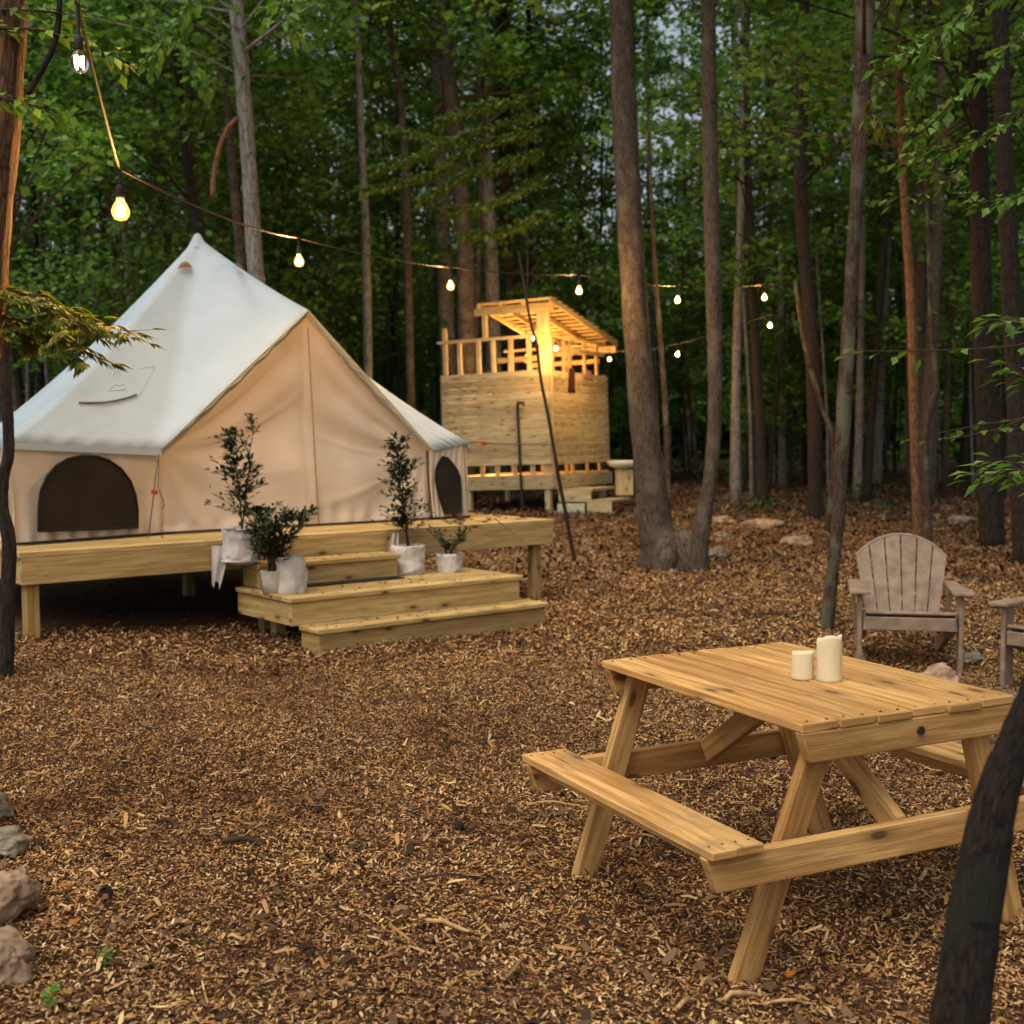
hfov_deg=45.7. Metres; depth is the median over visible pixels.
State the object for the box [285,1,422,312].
slender tree
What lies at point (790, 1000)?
wood sliver
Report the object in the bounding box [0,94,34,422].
pole sapling
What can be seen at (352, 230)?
pole sapling
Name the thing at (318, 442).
door panel
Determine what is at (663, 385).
tree
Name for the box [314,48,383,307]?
pole sapling
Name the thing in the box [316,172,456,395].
understory tree
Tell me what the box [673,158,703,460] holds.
pole sapling
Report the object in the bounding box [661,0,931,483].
forest tree
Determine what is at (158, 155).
forest tree
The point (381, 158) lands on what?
pole sapling
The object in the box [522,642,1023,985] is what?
picnic table
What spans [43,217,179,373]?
understory tree
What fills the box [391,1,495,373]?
slender tree
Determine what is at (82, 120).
pole sapling
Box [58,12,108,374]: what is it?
slender tree
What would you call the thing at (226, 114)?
tree
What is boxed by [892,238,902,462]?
pole sapling
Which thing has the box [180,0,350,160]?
pole sapling
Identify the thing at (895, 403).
understory tree
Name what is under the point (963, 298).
understory tree
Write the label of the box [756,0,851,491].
pole sapling
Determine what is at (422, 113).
pole sapling
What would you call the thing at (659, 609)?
twig
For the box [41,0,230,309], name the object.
forest tree
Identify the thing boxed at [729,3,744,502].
slender tree
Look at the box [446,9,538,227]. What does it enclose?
pole sapling
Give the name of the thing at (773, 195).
pole sapling
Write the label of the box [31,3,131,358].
pole sapling
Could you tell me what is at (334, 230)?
pole sapling
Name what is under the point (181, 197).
forest tree
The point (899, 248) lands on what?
pole sapling
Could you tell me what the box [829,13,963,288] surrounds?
forest tree
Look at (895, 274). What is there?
pole sapling
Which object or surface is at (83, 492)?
window
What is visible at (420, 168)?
pole sapling
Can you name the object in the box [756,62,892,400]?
forest tree
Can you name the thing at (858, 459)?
slender tree
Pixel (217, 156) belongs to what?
hanging stick
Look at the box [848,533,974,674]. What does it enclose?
adirondack chair
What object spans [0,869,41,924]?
rock
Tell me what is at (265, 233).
understory tree
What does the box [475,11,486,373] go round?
slender tree
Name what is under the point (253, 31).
slender tree
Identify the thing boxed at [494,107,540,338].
pole sapling
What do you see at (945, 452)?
slender tree
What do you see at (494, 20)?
slender tree
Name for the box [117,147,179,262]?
forest tree
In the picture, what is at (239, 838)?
twig
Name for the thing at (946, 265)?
pole sapling
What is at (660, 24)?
sky
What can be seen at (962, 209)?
pole sapling
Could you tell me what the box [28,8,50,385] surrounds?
slender tree
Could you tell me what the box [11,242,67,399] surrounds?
understory tree
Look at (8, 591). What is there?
sapling
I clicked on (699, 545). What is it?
tree
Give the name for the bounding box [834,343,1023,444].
leafy branch
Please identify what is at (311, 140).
forest tree
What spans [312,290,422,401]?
understory tree
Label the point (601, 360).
understory tree
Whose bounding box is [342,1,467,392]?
pole sapling
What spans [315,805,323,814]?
pine cone
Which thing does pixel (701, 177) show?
forest tree
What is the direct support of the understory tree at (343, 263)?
on the ground
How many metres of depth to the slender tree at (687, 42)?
43.00 m
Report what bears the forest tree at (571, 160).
on the ground
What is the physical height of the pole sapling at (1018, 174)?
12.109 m
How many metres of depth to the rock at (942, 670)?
7.22 m
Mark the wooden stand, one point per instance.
(623, 482)
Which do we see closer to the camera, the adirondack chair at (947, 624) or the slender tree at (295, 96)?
the adirondack chair at (947, 624)
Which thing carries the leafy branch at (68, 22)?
attached to the tree at (12, 57)
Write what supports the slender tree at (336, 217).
on the ground
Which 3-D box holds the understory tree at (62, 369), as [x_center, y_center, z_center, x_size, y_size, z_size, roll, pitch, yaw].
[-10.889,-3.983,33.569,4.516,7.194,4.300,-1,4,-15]
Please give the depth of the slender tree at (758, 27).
37.25 m
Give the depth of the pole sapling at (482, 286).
50.43 m
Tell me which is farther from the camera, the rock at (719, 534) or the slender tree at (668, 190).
the slender tree at (668, 190)
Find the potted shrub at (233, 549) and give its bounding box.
[204,412,269,587]
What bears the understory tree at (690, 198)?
on the ground
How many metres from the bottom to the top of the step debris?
0.407 m
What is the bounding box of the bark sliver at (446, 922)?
[424,918,483,934]
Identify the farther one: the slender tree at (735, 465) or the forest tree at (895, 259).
the forest tree at (895, 259)
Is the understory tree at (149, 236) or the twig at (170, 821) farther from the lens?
the understory tree at (149, 236)
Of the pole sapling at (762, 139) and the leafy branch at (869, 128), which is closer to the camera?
the leafy branch at (869, 128)
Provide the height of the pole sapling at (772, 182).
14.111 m
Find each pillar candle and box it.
[791,650,813,680]
[816,634,841,682]
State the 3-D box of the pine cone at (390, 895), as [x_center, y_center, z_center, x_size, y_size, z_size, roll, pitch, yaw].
[-0.403,1.280,4.039,0.036,0.038,0.036,0,4,0]
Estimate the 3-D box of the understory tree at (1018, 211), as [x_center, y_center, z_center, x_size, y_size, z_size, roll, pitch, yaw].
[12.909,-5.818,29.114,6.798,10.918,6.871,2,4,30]
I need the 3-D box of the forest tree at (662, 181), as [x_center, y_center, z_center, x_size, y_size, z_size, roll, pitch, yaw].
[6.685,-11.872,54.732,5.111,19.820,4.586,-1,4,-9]
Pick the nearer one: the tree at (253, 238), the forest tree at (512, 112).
the tree at (253, 238)
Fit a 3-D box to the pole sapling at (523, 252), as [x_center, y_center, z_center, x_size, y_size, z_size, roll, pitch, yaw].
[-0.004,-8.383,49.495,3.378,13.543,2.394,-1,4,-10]
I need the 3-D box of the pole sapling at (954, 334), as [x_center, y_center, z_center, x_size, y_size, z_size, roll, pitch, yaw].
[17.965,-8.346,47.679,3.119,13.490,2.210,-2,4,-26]
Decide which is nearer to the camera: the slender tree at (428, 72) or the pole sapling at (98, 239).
the pole sapling at (98, 239)
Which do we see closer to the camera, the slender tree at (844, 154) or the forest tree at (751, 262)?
the forest tree at (751, 262)
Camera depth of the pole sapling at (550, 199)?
49.36 m
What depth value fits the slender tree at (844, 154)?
49.60 m
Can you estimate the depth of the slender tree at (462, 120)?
40.97 m
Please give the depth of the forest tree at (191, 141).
23.71 m
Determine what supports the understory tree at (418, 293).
on the ground
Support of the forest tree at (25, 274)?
on the ground
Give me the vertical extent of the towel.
0.462 m
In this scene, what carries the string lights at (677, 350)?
hanging from the tree at (799, 152)
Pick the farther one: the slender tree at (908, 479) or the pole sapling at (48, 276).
the pole sapling at (48, 276)
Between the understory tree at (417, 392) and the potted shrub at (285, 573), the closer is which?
the potted shrub at (285, 573)
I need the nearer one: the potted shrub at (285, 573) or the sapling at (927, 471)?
the potted shrub at (285, 573)
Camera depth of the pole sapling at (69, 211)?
31.88 m
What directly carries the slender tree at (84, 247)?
on the ground
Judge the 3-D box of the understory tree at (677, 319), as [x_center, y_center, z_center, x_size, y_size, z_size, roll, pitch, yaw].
[5.103,-5.835,35.509,7.040,10.242,6.966,-1,4,-3]
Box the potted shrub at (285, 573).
[231,501,318,593]
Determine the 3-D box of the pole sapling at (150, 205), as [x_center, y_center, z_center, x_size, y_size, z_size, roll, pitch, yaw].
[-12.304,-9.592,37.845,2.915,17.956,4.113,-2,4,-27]
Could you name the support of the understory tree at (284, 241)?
on the ground
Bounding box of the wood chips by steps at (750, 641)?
[15,520,1023,674]
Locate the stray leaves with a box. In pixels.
[0,573,1023,1023]
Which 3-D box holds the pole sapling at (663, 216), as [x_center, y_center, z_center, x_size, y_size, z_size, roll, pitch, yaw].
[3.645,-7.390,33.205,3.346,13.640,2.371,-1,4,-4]
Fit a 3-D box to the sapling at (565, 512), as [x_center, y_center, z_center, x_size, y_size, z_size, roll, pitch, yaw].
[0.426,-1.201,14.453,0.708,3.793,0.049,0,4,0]
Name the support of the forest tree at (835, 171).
on the ground
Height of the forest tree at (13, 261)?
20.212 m
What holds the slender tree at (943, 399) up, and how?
on the ground
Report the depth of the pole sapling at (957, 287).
34.54 m
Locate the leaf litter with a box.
[425,466,1023,584]
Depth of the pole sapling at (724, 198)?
38.06 m
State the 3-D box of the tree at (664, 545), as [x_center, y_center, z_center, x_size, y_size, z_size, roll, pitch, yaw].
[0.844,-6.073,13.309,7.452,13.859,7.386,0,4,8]
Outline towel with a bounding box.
[568,368,575,391]
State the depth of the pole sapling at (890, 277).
55.25 m
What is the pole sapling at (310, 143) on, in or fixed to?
on the ground
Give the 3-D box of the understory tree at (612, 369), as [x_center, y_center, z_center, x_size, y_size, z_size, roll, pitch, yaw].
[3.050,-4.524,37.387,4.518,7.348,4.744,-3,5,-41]
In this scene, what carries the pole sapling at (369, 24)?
on the ground
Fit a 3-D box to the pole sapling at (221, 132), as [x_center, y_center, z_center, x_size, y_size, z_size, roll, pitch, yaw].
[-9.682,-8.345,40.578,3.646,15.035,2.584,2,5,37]
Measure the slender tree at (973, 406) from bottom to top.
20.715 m
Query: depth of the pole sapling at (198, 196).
38.30 m
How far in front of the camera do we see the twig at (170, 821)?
4.83 m
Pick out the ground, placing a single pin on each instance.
(160, 607)
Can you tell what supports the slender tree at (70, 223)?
on the ground
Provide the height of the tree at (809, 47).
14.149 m
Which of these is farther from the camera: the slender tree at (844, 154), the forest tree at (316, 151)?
the slender tree at (844, 154)
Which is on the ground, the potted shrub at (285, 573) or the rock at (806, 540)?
the rock at (806, 540)
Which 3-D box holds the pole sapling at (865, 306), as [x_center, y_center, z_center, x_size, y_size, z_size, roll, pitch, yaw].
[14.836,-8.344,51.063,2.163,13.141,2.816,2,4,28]
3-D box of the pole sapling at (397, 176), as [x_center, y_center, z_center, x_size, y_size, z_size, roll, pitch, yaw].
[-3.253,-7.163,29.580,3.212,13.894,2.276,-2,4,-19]
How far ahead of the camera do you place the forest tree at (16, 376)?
23.50 m
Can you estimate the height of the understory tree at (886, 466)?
11.066 m
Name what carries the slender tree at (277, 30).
on the ground
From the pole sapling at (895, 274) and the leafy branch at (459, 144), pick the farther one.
the pole sapling at (895, 274)
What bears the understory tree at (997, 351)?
on the ground
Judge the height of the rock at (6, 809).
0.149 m
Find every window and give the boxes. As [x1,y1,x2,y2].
[37,454,138,531]
[434,456,461,513]
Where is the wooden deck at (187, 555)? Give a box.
[0,513,553,638]
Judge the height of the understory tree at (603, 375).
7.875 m
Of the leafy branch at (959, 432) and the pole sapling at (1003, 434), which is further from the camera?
the pole sapling at (1003, 434)
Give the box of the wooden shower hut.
[437,297,630,513]
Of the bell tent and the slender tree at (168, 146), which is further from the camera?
the slender tree at (168, 146)
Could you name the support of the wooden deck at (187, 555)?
on the ground
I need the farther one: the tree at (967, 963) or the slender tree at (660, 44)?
the slender tree at (660, 44)
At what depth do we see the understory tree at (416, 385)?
46.46 m
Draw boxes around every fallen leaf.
[55,883,70,887]
[68,918,80,925]
[368,873,381,877]
[786,971,795,976]
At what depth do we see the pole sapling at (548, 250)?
29.20 m
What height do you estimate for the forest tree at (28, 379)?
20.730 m
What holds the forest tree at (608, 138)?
on the ground
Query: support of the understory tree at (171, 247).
on the ground
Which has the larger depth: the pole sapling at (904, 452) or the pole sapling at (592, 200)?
the pole sapling at (904, 452)
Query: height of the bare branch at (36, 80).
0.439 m
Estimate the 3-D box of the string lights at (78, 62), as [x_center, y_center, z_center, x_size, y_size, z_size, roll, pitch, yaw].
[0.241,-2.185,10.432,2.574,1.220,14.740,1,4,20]
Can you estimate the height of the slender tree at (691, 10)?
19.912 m
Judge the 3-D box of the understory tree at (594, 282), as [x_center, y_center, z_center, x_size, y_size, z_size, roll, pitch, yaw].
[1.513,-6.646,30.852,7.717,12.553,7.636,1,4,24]
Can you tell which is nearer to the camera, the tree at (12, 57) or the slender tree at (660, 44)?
the tree at (12, 57)
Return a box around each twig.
[156,817,187,829]
[221,835,277,843]
[405,872,511,880]
[526,800,589,806]
[647,608,702,611]
[752,612,809,617]
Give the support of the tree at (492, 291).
on the ground
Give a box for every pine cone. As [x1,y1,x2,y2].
[98,884,113,899]
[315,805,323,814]
[386,891,395,902]
[453,820,463,830]
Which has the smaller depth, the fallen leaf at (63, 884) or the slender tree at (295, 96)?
the fallen leaf at (63, 884)
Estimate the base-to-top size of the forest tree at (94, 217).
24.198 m
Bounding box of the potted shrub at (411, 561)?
[368,432,433,574]
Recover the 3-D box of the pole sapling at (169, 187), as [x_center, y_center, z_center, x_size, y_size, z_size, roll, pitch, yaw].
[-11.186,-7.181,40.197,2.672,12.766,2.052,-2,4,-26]
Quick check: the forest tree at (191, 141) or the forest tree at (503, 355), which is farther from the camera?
the forest tree at (503, 355)
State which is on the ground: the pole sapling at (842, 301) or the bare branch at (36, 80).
the pole sapling at (842, 301)
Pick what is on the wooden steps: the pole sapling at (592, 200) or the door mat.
the door mat
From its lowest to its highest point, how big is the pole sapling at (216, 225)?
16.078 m
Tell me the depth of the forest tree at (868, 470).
25.56 m
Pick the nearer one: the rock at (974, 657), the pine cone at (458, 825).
the pine cone at (458, 825)
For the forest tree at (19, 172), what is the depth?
32.05 m
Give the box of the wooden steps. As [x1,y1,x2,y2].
[235,551,548,654]
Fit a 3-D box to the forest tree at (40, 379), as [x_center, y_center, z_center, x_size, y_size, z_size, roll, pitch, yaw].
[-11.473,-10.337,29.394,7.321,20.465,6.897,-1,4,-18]
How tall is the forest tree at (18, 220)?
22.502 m
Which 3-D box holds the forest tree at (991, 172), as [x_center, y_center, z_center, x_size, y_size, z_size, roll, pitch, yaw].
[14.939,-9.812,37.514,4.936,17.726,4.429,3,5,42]
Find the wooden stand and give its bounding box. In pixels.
[615,470,632,494]
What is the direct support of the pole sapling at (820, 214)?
on the ground
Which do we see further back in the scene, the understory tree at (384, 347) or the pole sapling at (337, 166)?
the pole sapling at (337, 166)
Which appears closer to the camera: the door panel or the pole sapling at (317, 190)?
the door panel
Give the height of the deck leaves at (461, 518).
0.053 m
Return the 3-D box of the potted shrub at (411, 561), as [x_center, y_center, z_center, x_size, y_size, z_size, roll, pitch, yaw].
[-0.939,-0.080,10.233,0.591,1.204,0.527,0,4,0]
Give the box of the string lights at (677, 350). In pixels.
[501,314,798,360]
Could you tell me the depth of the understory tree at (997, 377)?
49.66 m
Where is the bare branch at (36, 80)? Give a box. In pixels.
[25,0,62,95]
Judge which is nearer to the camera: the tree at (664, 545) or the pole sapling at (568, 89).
the tree at (664, 545)
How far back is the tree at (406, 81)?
29.53 m
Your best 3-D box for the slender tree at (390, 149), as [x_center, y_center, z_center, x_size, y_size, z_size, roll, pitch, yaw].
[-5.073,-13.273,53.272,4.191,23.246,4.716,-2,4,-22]
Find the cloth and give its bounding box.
[584,370,591,379]
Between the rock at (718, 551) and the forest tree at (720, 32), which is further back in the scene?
the forest tree at (720, 32)
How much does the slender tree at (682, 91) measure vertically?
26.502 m
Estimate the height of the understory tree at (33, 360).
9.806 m
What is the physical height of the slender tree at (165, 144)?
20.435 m
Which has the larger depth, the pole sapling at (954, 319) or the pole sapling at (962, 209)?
the pole sapling at (954, 319)
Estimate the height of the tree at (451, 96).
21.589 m
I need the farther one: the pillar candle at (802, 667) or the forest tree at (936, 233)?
the forest tree at (936, 233)
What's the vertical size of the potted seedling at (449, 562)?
0.414 m
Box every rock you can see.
[0,793,14,820]
[0,825,31,857]
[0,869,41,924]
[0,925,33,990]
[15,866,29,876]
[29,943,36,956]
[709,544,726,558]
[712,516,736,524]
[714,531,731,538]
[739,518,784,529]
[778,535,813,545]
[920,662,961,682]
[946,515,976,524]
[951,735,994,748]
[953,651,985,664]
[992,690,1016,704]
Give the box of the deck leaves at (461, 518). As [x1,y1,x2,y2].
[424,512,526,524]
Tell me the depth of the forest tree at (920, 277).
26.22 m
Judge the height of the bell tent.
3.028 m
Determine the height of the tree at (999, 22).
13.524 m
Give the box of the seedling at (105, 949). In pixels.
[95,946,118,965]
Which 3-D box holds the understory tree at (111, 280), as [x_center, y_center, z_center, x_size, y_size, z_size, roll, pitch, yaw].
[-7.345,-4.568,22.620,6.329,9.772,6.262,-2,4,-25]
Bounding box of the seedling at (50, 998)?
[40,980,62,1007]
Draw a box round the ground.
[0,447,1023,1023]
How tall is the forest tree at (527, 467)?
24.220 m
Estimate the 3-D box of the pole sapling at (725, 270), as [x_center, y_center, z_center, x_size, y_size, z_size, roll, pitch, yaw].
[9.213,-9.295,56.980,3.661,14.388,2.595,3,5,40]
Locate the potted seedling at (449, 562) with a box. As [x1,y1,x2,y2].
[426,524,471,572]
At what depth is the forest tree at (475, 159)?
52.33 m
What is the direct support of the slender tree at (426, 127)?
on the ground
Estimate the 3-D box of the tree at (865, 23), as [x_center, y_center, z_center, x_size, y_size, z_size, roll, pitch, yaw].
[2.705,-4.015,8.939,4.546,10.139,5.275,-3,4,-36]
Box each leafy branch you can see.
[0,0,139,131]
[0,284,171,379]
[137,0,308,107]
[351,94,550,245]
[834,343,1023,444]
[859,75,1010,214]
[861,0,1023,221]
[947,313,1023,500]
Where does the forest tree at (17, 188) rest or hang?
on the ground
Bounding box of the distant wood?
[0,51,1023,460]
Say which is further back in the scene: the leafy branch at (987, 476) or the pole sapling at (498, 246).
the pole sapling at (498, 246)
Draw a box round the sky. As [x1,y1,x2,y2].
[12,0,1020,443]
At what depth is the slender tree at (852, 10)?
43.44 m
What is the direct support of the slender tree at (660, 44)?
on the ground
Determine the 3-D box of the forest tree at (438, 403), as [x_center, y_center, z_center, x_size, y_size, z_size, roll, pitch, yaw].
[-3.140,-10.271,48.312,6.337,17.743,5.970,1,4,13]
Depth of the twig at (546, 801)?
5.08 m
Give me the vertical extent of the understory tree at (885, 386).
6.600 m
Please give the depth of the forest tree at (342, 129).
57.46 m
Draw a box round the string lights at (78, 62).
[69,0,801,301]
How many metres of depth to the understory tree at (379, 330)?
35.56 m
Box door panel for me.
[160,312,431,531]
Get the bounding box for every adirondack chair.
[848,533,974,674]
[988,596,1023,687]
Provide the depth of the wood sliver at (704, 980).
3.42 m
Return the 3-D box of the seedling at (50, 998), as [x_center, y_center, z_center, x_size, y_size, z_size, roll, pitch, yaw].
[-1.230,1.297,3.252,0.072,0.061,0.060,-1,4,-17]
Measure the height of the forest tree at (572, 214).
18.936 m
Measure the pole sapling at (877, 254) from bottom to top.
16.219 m
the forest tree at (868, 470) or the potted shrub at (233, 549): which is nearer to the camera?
the potted shrub at (233, 549)
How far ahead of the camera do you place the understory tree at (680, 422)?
42.76 m
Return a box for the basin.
[606,460,632,469]
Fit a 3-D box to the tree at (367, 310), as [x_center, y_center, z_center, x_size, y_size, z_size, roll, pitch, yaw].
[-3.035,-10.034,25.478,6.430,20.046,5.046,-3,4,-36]
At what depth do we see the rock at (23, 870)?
4.19 m
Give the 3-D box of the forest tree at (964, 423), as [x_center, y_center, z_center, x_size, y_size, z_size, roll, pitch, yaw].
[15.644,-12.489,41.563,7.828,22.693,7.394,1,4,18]
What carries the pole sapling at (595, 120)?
on the ground
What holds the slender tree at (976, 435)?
on the ground
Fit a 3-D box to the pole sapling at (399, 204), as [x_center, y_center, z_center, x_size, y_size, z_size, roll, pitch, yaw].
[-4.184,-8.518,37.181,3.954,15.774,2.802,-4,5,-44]
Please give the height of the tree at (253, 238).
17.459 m
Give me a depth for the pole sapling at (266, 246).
30.90 m
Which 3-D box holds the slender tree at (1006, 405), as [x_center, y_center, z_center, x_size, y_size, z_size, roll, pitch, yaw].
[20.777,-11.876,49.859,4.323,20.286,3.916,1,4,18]
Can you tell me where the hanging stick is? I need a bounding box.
[210,116,238,197]
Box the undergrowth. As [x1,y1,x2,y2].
[477,440,1007,512]
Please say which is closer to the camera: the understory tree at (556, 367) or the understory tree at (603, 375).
the understory tree at (556, 367)
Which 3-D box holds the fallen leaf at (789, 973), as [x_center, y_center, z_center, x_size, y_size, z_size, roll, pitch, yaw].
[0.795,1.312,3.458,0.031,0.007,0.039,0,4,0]
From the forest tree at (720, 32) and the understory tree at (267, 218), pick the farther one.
the forest tree at (720, 32)
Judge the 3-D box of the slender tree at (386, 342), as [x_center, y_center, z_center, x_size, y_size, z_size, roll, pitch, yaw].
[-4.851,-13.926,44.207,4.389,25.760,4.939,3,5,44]
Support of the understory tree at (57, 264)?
on the ground
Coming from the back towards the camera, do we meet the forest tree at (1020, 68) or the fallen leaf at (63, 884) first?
the forest tree at (1020, 68)
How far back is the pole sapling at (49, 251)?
41.62 m
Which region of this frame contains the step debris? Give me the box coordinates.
[250,553,499,626]
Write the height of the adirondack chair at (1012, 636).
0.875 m
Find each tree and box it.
[0,0,27,384]
[0,191,105,416]
[8,0,147,408]
[8,0,187,393]
[8,0,289,377]
[9,2,121,410]
[10,158,50,379]
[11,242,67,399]
[13,41,59,409]
[15,21,49,199]
[17,36,117,200]
[20,0,352,241]
[20,13,76,401]
[22,0,359,245]
[22,244,125,394]
[25,0,312,282]
[27,0,427,284]
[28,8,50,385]
[29,9,166,341]
[37,40,97,341]
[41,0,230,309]
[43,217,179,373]
[48,244,152,379]
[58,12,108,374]
[65,0,393,271]
[65,211,187,343]
[75,1,157,357]
[105,70,352,350]
[107,81,169,229]
[107,219,173,293]
[117,82,348,345]
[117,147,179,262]
[133,6,360,229]
[134,2,186,244]
[135,12,180,211]
[146,231,207,264]
[153,2,218,234]
[165,79,243,263]
[194,0,338,294]
[198,155,372,359]
[202,34,485,375]
[207,0,326,107]
[215,158,354,342]
[244,224,389,383]
[255,0,473,379]
[260,6,322,254]
[264,2,384,302]
[271,5,359,366]
[276,0,563,409]
[280,0,588,500]
[284,37,343,254]
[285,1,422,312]
[295,0,560,426]
[302,0,389,346]
[304,0,388,324]
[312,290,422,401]
[316,0,526,124]
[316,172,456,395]
[318,228,434,402]
[320,6,428,374]
[330,8,430,385]
[347,165,503,405]
[361,0,648,491]
[365,3,425,398]
[365,22,429,224]
[372,34,494,424]
[372,241,483,411]
[374,12,473,422]
[375,0,610,495]
[388,1,466,287]
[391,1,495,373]
[395,0,653,492]
[404,0,515,130]
[420,22,568,371]
[421,307,504,421]
[428,0,693,572]
[429,12,525,467]
[449,2,665,471]
[450,0,703,487]
[451,6,576,469]
[453,4,560,472]
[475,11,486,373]
[502,0,649,469]
[502,268,608,399]
[509,0,817,571]
[514,28,591,464]
[536,224,676,406]
[541,37,616,370]
[553,244,687,469]
[553,277,627,431]
[564,0,676,70]
[571,0,1023,519]
[577,3,700,85]
[585,136,801,481]
[586,165,766,476]
[590,230,704,400]
[604,21,701,463]
[607,0,915,506]
[612,283,731,472]
[635,3,669,398]
[637,3,738,467]
[642,36,670,508]
[653,0,787,489]
[653,2,730,464]
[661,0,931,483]
[664,86,756,290]
[670,181,904,485]
[673,0,818,377]
[676,0,1023,537]
[680,0,795,85]
[680,234,824,478]
[705,261,870,489]
[717,0,820,487]
[717,0,1023,548]
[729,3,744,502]
[729,3,1022,484]
[729,6,835,68]
[732,148,963,485]
[746,0,1013,501]
[752,0,1023,505]
[756,0,1023,419]
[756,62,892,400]
[760,1,897,477]
[763,258,905,441]
[767,17,775,481]
[785,70,846,465]
[788,148,974,476]
[809,10,883,431]
[809,74,866,433]
[812,0,1023,566]
[817,7,910,309]
[820,0,890,632]
[823,211,974,474]
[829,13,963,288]
[830,11,1018,313]
[853,167,865,497]
[865,0,1023,500]
[869,43,1022,473]
[900,6,910,495]
[911,1,1021,477]
[912,3,1023,304]
[913,50,1023,369]
[928,675,1023,1023]
[931,60,1023,223]
[939,236,1023,416]
[940,4,961,494]
[940,109,1023,369]
[940,148,967,461]
[973,179,1020,440]
[974,289,1023,419]
[991,72,1023,305]
[1005,157,1021,447]
[1006,434,1008,460]
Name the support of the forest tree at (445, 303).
on the ground
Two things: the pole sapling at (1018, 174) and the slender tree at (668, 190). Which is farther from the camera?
the slender tree at (668, 190)
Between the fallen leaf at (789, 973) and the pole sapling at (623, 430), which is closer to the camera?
the fallen leaf at (789, 973)
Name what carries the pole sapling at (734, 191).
on the ground
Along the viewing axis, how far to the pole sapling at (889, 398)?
52.81 m
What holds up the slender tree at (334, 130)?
on the ground
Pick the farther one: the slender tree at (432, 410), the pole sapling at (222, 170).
the slender tree at (432, 410)
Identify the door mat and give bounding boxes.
[307,576,403,587]
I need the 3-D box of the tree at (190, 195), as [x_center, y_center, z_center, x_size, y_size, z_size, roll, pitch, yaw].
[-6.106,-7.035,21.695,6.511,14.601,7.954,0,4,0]
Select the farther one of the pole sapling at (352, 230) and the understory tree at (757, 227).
the pole sapling at (352, 230)
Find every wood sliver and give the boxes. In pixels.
[676,996,697,1009]
[699,975,715,986]
[722,990,765,1002]
[771,998,824,1006]
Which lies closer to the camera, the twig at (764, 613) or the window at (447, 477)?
the twig at (764, 613)
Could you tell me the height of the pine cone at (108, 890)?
0.052 m
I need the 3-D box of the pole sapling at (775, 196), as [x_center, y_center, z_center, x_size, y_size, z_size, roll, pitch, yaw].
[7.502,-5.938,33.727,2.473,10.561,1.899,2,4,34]
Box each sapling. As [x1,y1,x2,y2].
[0,0,146,676]
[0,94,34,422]
[16,0,114,349]
[16,90,72,294]
[17,0,58,276]
[22,154,89,371]
[24,13,146,319]
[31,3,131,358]
[44,204,89,283]
[65,165,126,337]
[71,0,175,271]
[80,18,169,318]
[111,128,152,299]
[146,105,205,247]
[166,99,229,244]
[170,55,232,253]
[177,5,288,237]
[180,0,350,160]
[196,23,267,261]
[198,23,304,237]
[206,3,318,271]
[236,27,281,276]
[274,44,361,312]
[279,107,352,321]
[294,51,349,271]
[309,0,402,358]
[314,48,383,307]
[322,5,419,392]
[325,0,419,373]
[327,151,392,324]
[331,134,351,299]
[332,0,445,399]
[339,112,399,333]
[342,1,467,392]
[378,145,435,341]
[407,87,456,423]
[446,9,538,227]
[450,0,564,472]
[470,108,535,371]
[473,210,502,354]
[492,54,576,490]
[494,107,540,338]
[502,153,551,292]
[517,250,575,560]
[521,47,585,278]
[537,0,649,486]
[540,0,616,470]
[543,68,607,319]
[583,0,697,469]
[590,0,702,426]
[591,70,667,459]
[660,0,819,498]
[671,55,738,478]
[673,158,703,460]
[679,178,736,464]
[688,179,733,322]
[721,60,785,470]
[722,109,763,304]
[735,0,825,492]
[747,128,791,312]
[749,172,797,323]
[753,80,823,456]
[753,106,828,482]
[754,1,886,492]
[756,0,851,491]
[772,117,846,464]
[793,280,834,533]
[810,0,896,479]
[815,134,846,429]
[837,157,891,435]
[863,18,914,467]
[865,44,945,398]
[867,155,899,315]
[873,0,969,284]
[882,53,917,465]
[888,135,930,469]
[891,130,971,481]
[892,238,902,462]
[900,7,997,484]
[910,7,1021,488]
[922,150,939,549]
[928,81,969,283]
[930,0,1023,496]
[940,183,966,434]
[944,4,1023,432]
[945,0,1023,497]
[946,183,967,426]
[989,18,1023,338]
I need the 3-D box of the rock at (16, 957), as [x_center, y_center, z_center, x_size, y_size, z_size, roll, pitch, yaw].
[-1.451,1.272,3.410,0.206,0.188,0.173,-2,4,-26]
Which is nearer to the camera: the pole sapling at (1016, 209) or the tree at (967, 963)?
the tree at (967, 963)

